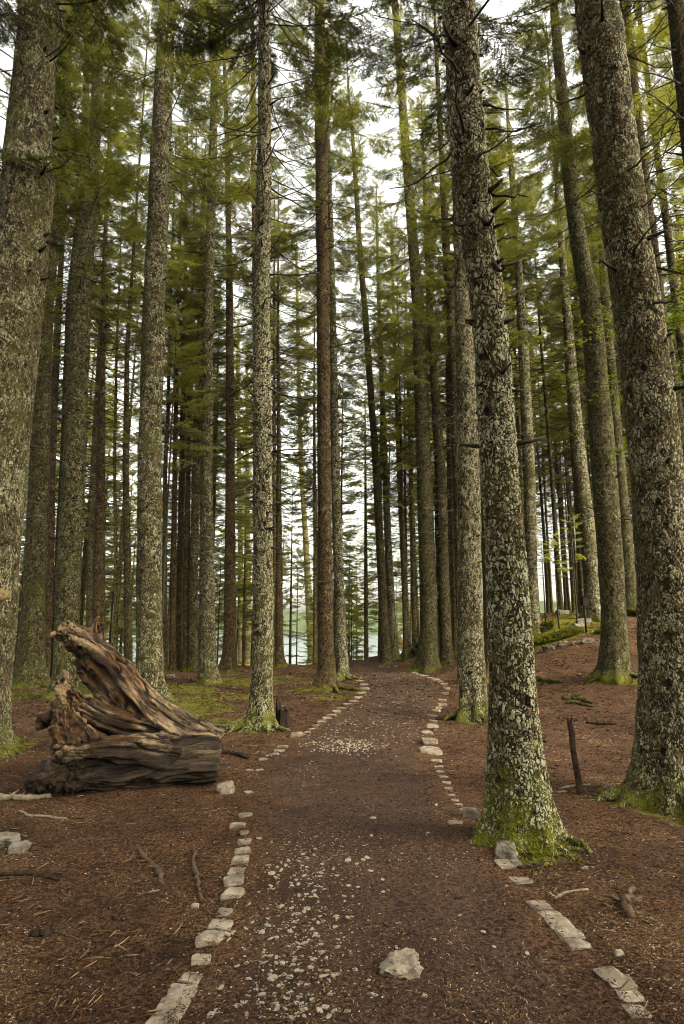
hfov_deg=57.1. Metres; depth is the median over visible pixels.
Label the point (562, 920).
edging stone
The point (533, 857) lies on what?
moss
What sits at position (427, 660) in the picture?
spruce tree
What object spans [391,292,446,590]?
spruce tree
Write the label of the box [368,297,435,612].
spruce tree
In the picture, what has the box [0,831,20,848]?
rock
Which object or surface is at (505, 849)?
rock
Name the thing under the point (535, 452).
spruce tree
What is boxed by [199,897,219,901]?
stick
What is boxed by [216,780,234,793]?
rock
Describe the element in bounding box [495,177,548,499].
spruce tree
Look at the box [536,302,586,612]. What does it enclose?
spruce tree
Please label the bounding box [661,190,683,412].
spruce tree
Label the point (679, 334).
spruce tree
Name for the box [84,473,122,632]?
spruce tree
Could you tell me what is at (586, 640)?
rock
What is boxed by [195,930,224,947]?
edging stone
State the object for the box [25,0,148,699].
spruce tree
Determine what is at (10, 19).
spruce tree
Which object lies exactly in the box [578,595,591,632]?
nest box
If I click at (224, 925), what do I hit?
edging stone
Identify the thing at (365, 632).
spruce tree
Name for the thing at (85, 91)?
spruce tree
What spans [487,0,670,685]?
spruce tree
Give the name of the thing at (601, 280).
young beech
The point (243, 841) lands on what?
edging stone
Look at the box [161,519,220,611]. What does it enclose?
spruce tree
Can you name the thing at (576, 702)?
exposed root
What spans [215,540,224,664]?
young spruce
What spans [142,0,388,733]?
spruce tree
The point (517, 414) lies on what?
spruce tree
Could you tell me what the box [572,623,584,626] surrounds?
boulder
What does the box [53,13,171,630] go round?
spruce tree
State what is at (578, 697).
exposed root
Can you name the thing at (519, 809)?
spruce tree
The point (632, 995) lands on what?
edging stone
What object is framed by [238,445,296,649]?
spruce tree
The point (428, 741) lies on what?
edging stone
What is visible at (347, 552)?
spruce tree
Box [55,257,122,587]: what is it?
spruce tree
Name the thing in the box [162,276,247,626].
spruce tree
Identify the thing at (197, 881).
stick
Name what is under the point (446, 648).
spruce tree
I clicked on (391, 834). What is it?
path
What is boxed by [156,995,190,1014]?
edging stone
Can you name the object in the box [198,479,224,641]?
spruce tree
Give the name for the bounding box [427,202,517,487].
spruce tree
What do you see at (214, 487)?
spruce tree
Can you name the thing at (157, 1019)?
edging stone
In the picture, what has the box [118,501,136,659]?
spruce tree
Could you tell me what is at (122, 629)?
spruce tree
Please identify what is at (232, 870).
edging stone
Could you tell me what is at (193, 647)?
spruce tree
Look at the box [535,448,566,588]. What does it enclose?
spruce tree
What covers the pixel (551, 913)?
edging stone
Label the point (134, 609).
spruce tree
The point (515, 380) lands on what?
spruce tree
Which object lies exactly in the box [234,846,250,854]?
edging stone
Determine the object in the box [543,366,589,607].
spruce tree
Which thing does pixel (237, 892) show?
edging stone
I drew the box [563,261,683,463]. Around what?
young beech
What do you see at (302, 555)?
young spruce
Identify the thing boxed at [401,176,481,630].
spruce tree
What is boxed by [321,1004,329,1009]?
limestone chip
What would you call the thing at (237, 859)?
edging stone
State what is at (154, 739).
fallen log
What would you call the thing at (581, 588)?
spruce tree
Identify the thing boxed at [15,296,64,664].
spruce tree
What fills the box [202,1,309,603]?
spruce tree
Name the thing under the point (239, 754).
branch
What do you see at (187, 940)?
twig litter
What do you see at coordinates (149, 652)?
spruce tree
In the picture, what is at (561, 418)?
spruce tree
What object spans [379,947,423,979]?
rock
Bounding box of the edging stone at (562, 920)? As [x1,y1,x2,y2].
[544,916,573,929]
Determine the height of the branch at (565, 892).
0.045 m
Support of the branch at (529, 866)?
on the ground
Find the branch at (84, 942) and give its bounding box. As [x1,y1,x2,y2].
[57,932,90,956]
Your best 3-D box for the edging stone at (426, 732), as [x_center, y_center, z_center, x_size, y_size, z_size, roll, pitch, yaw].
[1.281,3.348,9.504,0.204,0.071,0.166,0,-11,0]
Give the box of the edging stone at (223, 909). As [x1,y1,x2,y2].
[216,907,232,916]
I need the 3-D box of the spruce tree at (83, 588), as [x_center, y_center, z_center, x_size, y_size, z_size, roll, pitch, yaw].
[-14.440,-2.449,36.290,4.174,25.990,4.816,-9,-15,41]
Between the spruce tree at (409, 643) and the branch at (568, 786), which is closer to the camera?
the branch at (568, 786)
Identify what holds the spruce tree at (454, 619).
on the ground
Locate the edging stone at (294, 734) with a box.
[289,732,302,737]
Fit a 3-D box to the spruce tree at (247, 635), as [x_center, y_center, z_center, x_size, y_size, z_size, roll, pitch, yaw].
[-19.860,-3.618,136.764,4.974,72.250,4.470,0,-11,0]
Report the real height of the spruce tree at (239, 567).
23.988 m
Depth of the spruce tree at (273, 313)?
28.79 m
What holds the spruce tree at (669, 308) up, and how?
on the ground
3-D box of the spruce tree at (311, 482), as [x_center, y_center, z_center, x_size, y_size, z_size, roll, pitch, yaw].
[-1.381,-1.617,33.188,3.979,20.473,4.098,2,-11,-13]
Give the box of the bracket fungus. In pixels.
[0,588,11,601]
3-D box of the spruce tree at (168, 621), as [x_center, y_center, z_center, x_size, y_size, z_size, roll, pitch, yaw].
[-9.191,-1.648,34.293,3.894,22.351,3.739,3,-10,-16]
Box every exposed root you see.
[535,676,562,683]
[561,693,593,703]
[564,701,595,706]
[585,721,616,724]
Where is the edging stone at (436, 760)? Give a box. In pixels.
[431,759,441,762]
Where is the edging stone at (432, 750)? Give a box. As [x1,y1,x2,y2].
[419,746,442,755]
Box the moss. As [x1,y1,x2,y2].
[1,617,678,877]
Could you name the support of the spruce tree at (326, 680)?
on the ground
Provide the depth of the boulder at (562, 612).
24.51 m
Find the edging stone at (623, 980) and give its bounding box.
[607,974,637,989]
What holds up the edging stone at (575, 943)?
on the ground
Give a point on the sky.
(6, 62)
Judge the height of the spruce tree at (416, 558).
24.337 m
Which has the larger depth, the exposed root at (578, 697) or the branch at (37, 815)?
the exposed root at (578, 697)
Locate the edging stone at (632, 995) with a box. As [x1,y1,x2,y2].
[615,988,645,1002]
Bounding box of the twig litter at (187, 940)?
[0,693,683,1018]
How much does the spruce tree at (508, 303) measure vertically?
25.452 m
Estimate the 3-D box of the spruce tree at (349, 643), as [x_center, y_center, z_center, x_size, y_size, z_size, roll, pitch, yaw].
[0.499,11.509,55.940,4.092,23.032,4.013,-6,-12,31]
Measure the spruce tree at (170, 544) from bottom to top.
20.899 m
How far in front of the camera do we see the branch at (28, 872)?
4.16 m
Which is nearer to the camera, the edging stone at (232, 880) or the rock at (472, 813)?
the edging stone at (232, 880)
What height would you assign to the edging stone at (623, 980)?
0.024 m
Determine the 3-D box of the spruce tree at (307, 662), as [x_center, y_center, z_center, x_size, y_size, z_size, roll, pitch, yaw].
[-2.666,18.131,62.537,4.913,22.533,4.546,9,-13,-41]
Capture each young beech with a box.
[542,265,627,452]
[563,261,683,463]
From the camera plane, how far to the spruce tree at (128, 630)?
22.58 m
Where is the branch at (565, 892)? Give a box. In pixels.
[546,888,588,898]
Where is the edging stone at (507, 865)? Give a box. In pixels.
[494,859,513,868]
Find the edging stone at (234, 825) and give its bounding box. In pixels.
[229,822,245,828]
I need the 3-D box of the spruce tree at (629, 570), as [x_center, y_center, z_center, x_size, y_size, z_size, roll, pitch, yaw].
[10.870,-7.938,26.378,4.888,24.750,4.863,0,-11,0]
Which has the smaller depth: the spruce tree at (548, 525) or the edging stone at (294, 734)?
the edging stone at (294, 734)
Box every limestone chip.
[267,974,277,980]
[316,1007,322,1012]
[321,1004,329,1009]
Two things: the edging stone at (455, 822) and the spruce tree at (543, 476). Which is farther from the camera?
the spruce tree at (543, 476)
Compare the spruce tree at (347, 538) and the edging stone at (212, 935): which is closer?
the edging stone at (212, 935)
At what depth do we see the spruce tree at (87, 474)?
39.40 m
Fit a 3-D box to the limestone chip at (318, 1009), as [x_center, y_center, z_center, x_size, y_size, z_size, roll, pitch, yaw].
[-0.094,2.090,2.635,0.024,0.010,0.039,9,-3,-36]
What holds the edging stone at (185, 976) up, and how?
on the ground
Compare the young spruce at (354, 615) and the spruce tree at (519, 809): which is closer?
the spruce tree at (519, 809)
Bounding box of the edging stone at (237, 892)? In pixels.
[220,887,245,900]
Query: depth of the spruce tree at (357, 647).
62.01 m
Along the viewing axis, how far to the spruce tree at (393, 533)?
44.79 m
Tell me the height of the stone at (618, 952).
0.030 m
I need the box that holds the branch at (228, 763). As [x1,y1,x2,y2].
[220,761,235,764]
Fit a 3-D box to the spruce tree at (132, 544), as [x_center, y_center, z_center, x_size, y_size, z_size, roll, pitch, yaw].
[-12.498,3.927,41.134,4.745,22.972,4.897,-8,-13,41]
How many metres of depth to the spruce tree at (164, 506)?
26.24 m
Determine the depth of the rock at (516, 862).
4.30 m
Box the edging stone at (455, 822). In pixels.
[448,820,462,823]
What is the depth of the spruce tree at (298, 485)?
30.38 m
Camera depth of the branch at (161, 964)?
3.10 m
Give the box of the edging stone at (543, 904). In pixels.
[526,900,553,911]
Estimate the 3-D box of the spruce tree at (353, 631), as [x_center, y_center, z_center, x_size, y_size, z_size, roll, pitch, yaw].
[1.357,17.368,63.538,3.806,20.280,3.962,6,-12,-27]
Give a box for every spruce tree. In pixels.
[0,0,111,252]
[0,0,188,757]
[0,2,122,688]
[0,35,10,164]
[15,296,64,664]
[16,298,64,656]
[17,466,58,644]
[22,102,116,675]
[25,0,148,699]
[26,4,141,676]
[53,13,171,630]
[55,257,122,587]
[55,374,105,626]
[60,124,141,627]
[62,4,187,662]
[65,0,240,701]
[80,276,132,625]
[82,355,122,625]
[82,371,136,630]
[84,444,113,608]
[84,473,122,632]
[84,477,136,658]
[87,200,144,649]
[90,247,163,645]
[105,446,137,663]
[105,452,136,637]
[111,463,171,663]
[117,133,218,671]
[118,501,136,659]
[130,0,281,684]
[130,118,225,670]
[130,138,235,671]
[132,519,169,664]
[134,504,170,661]
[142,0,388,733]
[161,303,240,652]
[161,307,193,665]
[161,457,216,614]
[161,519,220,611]
[162,105,245,671]
[162,144,248,671]
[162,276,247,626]
[166,6,275,673]
[177,401,243,648]
[190,287,245,645]
[190,304,252,633]
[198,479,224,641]
[198,491,246,656]
[198,531,240,661]
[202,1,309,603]
[214,427,252,665]
[214,457,252,663]
[215,297,252,646]
[215,512,252,662]
[219,320,303,665]
[222,179,316,666]
[233,190,316,666]
[234,289,299,606]
[235,316,247,664]
[236,471,252,665]
[238,350,252,665]
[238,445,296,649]
[241,0,413,693]
[272,33,405,680]
[280,247,356,663]
[282,302,355,663]
[282,524,305,664]
[287,440,352,653]
[295,240,312,664]
[297,605,312,663]
[299,578,312,662]
[299,585,312,659]
[300,323,391,641]
[300,490,361,660]
[312,399,363,651]
[316,55,413,664]
[342,371,392,659]
[343,516,377,659]
[344,0,567,725]
[344,514,369,659]
[345,588,363,659]
[347,178,417,659]
[347,536,377,659]
[348,311,414,654]
[356,0,455,673]
[356,206,433,655]
[356,253,433,661]
[358,359,418,638]
[358,453,400,652]
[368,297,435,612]
[372,0,593,857]
[373,225,431,648]
[379,93,455,667]
[385,1,524,680]
[390,275,446,550]
[390,480,419,641]
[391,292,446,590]
[392,435,431,638]
[393,545,411,650]
[394,472,419,635]
[394,525,419,649]
[401,149,456,654]
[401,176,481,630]
[406,367,447,629]
[410,24,546,682]
[412,378,446,508]
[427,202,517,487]
[431,251,515,582]
[437,142,518,546]
[480,0,683,818]
[480,114,562,560]
[486,60,574,635]
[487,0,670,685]
[495,145,540,425]
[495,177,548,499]
[503,20,632,621]
[506,155,591,609]
[509,274,550,538]
[510,331,560,585]
[518,320,572,612]
[521,304,568,611]
[521,350,557,600]
[521,433,550,612]
[528,167,616,612]
[531,224,593,522]
[532,301,575,609]
[533,167,617,562]
[535,314,575,612]
[535,322,591,612]
[535,343,571,604]
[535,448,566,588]
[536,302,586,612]
[538,0,683,399]
[540,232,626,557]
[542,1,683,462]
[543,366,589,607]
[548,105,667,615]
[548,450,574,611]
[549,123,632,530]
[568,116,634,549]
[569,205,632,534]
[584,350,628,495]
[597,0,683,413]
[617,250,683,532]
[660,133,683,392]
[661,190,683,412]
[664,192,683,414]
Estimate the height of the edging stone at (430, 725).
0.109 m
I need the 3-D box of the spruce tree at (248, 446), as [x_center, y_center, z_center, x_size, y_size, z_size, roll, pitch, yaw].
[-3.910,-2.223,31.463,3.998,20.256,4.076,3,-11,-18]
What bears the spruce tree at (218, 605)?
on the ground
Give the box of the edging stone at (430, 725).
[426,723,438,727]
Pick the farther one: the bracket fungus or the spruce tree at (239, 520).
the spruce tree at (239, 520)
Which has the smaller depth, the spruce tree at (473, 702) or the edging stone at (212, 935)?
the edging stone at (212, 935)
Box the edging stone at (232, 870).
[227,867,245,875]
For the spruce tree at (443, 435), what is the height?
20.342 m
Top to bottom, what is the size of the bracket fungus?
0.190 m
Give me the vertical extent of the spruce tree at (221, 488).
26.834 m
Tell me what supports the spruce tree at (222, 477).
on the ground
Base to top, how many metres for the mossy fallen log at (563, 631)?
0.681 m
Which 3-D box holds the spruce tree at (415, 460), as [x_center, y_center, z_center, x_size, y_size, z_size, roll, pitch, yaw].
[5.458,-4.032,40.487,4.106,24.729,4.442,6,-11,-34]
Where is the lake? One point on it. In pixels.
(373, 642)
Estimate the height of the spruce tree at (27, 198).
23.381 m
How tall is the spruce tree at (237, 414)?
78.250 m
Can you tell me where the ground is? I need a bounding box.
[0,613,683,1023]
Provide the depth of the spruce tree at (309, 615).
60.85 m
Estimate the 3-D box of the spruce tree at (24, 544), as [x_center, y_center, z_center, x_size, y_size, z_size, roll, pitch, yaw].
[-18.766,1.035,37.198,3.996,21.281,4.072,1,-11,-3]
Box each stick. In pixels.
[138,847,164,884]
[191,848,203,898]
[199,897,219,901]
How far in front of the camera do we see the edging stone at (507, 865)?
4.28 m
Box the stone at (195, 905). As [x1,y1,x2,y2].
[191,903,198,907]
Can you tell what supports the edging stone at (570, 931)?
on the ground
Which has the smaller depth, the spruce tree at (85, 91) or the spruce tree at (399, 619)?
the spruce tree at (85, 91)
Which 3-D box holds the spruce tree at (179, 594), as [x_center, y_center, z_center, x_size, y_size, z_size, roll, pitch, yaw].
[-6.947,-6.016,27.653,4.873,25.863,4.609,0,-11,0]
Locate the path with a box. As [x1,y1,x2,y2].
[173,656,665,1023]
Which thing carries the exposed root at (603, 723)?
on the ground
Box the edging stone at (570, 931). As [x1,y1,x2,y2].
[555,925,585,939]
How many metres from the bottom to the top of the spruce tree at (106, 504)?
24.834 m
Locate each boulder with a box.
[555,610,569,614]
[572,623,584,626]
[576,618,591,623]
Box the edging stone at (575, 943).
[563,938,591,950]
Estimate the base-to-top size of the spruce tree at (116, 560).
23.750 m
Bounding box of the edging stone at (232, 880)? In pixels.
[223,874,244,886]
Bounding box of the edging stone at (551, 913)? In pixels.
[537,910,561,917]
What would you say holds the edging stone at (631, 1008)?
on the ground
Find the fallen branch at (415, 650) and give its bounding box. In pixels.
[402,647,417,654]
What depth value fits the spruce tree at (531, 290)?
26.25 m
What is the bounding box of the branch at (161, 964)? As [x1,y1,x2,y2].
[150,959,176,974]
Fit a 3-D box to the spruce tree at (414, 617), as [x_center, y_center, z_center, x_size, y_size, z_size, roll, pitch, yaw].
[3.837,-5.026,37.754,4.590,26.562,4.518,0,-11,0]
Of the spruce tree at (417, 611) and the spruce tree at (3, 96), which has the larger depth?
the spruce tree at (417, 611)
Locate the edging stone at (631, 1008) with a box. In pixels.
[621,1004,651,1017]
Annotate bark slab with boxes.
[0,789,51,800]
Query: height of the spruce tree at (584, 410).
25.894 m
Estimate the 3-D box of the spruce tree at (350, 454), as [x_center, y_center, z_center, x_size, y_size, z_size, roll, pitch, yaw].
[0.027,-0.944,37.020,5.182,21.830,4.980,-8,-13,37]
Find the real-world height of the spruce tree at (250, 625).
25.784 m
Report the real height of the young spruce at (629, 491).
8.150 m
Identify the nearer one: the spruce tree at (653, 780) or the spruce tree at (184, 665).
the spruce tree at (653, 780)
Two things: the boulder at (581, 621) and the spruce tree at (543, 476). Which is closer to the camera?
the boulder at (581, 621)
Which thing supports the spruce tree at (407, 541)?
on the ground
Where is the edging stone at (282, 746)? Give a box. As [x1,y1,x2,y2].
[277,745,287,747]
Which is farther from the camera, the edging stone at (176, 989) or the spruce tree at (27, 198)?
the spruce tree at (27, 198)
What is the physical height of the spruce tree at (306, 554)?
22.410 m
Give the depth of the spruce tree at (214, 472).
30.39 m
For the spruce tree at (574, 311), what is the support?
on the ground
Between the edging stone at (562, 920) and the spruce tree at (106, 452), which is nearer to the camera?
the edging stone at (562, 920)
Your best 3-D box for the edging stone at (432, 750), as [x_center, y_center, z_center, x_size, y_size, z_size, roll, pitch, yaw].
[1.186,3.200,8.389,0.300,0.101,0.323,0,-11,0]
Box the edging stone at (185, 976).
[177,972,202,984]
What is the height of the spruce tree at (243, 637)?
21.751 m
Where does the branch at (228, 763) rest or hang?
on the ground
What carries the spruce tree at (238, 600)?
on the ground
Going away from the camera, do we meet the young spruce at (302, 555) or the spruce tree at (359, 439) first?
the young spruce at (302, 555)
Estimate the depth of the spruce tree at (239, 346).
37.60 m
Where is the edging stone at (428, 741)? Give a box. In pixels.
[422,737,437,744]
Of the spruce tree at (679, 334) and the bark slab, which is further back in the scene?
the spruce tree at (679, 334)
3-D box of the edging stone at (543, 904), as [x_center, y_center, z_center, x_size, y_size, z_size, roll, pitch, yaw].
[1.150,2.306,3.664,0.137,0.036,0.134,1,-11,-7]
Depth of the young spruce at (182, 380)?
18.30 m
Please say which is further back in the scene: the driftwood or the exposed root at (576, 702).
the exposed root at (576, 702)
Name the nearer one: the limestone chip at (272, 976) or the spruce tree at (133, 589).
the limestone chip at (272, 976)
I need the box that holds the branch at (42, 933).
[29,925,54,936]
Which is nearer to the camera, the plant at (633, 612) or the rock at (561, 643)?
the rock at (561, 643)
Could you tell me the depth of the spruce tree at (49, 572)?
22.03 m
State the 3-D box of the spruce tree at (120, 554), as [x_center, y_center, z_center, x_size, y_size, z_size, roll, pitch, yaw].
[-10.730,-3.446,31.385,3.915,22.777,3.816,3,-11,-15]
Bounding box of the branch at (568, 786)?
[559,784,589,788]
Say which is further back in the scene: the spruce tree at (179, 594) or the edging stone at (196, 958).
the spruce tree at (179, 594)
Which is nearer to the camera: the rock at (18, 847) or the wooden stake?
the rock at (18, 847)
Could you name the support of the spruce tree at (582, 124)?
on the ground
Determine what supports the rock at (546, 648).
on the ground
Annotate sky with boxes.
[0,0,683,612]
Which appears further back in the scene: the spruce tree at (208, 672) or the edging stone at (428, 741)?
the spruce tree at (208, 672)
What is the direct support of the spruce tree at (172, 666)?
on the ground
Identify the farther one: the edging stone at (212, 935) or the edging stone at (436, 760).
the edging stone at (436, 760)
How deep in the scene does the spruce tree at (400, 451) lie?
31.49 m
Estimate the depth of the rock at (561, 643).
19.68 m
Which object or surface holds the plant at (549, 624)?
on the ground
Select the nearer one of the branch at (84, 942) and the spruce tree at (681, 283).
the branch at (84, 942)
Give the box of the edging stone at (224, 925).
[207,919,233,931]
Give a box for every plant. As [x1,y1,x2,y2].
[539,620,554,632]
[626,608,636,616]
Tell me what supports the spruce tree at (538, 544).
on the ground
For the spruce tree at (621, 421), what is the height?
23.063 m
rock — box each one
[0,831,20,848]
[7,840,31,854]
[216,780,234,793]
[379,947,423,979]
[462,807,477,820]
[494,840,517,859]
[510,859,521,867]
[541,646,554,651]
[557,641,567,645]
[581,638,594,643]
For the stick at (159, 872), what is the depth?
4.26 m
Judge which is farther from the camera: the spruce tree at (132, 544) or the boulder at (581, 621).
the spruce tree at (132, 544)
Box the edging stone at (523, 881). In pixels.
[509,877,533,885]
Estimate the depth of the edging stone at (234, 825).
5.01 m
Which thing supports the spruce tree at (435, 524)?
on the ground
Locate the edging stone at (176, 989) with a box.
[167,983,197,997]
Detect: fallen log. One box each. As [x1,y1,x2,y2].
[22,616,225,795]
[533,626,584,644]
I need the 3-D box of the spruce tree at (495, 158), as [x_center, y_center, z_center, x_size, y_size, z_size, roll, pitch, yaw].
[4.446,-6.084,20.223,4.546,22.859,4.284,0,-11,0]
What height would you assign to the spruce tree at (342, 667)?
24.886 m
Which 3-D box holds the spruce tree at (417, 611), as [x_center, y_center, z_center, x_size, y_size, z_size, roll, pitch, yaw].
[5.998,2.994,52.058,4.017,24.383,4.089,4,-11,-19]
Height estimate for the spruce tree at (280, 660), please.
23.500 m
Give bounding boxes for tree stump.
[276,695,291,727]
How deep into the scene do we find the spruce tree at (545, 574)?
44.30 m
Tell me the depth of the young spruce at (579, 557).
22.69 m
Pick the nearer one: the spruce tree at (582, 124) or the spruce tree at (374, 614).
the spruce tree at (582, 124)
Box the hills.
[83,601,570,634]
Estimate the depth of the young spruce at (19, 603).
29.61 m
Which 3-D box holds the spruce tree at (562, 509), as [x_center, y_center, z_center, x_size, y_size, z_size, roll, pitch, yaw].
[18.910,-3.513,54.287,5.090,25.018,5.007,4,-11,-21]
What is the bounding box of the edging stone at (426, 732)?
[420,730,433,734]
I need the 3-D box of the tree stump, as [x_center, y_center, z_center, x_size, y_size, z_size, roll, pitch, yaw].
[-0.969,3.313,10.293,0.311,0.597,0.304,0,-11,0]
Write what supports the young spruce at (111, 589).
on the ground
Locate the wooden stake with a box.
[566,716,582,794]
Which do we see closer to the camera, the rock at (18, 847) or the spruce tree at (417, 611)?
the rock at (18, 847)
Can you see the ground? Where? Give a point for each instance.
(616, 701)
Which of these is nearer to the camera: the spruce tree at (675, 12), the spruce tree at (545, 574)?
the spruce tree at (675, 12)
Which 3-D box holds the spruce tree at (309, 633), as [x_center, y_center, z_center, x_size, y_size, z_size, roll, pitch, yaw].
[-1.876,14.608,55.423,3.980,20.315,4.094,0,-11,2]
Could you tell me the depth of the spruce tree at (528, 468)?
24.11 m
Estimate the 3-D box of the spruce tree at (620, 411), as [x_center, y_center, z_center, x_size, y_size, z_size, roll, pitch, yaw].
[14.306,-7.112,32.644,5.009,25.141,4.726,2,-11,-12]
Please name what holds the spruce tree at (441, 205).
on the ground
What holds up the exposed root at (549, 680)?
on the ground
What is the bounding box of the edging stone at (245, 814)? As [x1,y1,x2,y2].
[238,812,252,817]
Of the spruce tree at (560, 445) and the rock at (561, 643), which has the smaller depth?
the rock at (561, 643)
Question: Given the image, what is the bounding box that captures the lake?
[106,633,411,666]
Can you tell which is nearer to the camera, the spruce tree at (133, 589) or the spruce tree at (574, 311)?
the spruce tree at (574, 311)
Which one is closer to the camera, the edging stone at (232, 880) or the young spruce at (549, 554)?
the edging stone at (232, 880)
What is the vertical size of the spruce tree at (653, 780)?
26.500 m
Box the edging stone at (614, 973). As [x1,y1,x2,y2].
[593,966,622,980]
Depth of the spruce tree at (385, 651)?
30.89 m
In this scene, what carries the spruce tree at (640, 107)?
on the ground
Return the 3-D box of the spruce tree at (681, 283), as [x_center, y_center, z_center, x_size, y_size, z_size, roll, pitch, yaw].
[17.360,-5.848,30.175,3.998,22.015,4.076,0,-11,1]
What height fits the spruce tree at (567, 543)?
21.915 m
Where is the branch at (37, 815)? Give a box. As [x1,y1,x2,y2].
[18,810,67,818]
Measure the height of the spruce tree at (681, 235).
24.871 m
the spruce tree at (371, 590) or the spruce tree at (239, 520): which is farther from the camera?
the spruce tree at (371, 590)
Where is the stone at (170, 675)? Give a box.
[167,674,174,677]
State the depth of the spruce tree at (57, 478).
32.90 m
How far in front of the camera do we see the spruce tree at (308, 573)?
134.39 m
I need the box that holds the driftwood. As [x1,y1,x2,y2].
[600,886,642,918]
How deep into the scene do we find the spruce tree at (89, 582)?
25.85 m
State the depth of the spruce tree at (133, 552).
46.62 m
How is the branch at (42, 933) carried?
on the ground
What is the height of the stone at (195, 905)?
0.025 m
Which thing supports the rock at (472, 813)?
on the path
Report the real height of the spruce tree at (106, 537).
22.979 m
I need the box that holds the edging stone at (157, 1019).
[145,1010,181,1023]
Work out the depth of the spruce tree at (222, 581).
45.44 m
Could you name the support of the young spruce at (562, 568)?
on the ground
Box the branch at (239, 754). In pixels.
[221,746,249,759]
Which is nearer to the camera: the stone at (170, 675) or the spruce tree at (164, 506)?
the stone at (170, 675)
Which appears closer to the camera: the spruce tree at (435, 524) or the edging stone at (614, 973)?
the edging stone at (614, 973)
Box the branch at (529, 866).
[517,863,542,868]
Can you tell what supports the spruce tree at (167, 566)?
on the ground
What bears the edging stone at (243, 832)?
on the ground
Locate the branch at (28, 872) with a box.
[0,868,59,880]
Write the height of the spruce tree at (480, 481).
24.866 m
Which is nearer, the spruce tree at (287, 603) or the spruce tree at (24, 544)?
the spruce tree at (24, 544)
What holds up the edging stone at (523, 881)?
on the ground
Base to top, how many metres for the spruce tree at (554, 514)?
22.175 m
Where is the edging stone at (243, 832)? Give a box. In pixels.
[239,830,248,835]
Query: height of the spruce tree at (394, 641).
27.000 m
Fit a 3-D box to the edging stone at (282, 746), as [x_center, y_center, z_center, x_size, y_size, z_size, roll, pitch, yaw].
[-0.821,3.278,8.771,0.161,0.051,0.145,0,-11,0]
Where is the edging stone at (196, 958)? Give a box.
[191,953,211,965]
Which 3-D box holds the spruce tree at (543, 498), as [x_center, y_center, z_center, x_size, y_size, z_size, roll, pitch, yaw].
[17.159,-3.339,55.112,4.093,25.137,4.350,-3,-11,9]
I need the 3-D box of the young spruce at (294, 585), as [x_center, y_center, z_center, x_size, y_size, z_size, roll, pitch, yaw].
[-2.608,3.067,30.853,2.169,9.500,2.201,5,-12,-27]
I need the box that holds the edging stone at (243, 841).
[237,838,251,844]
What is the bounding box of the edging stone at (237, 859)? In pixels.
[231,855,248,864]
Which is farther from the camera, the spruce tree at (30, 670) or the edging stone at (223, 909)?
the spruce tree at (30, 670)
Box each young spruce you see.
[13,486,27,664]
[105,492,133,647]
[108,295,219,629]
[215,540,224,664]
[282,482,312,663]
[290,553,306,664]
[335,571,371,659]
[537,542,552,620]
[538,532,572,628]
[557,513,586,623]
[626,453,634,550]
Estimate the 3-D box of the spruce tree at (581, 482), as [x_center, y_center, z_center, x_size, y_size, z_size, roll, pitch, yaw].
[9.142,-8.760,25.663,4.556,26.516,4.428,6,-12,-30]
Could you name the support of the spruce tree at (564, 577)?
on the ground
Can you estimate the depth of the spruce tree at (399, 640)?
72.64 m
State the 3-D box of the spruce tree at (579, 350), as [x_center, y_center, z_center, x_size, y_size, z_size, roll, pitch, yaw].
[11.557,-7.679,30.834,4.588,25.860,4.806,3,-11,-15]
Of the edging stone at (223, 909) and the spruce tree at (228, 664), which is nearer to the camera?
the edging stone at (223, 909)
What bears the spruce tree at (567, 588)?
on the ground
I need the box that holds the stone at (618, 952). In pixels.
[614,949,624,956]
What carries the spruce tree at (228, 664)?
on the ground
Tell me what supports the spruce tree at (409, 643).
on the ground

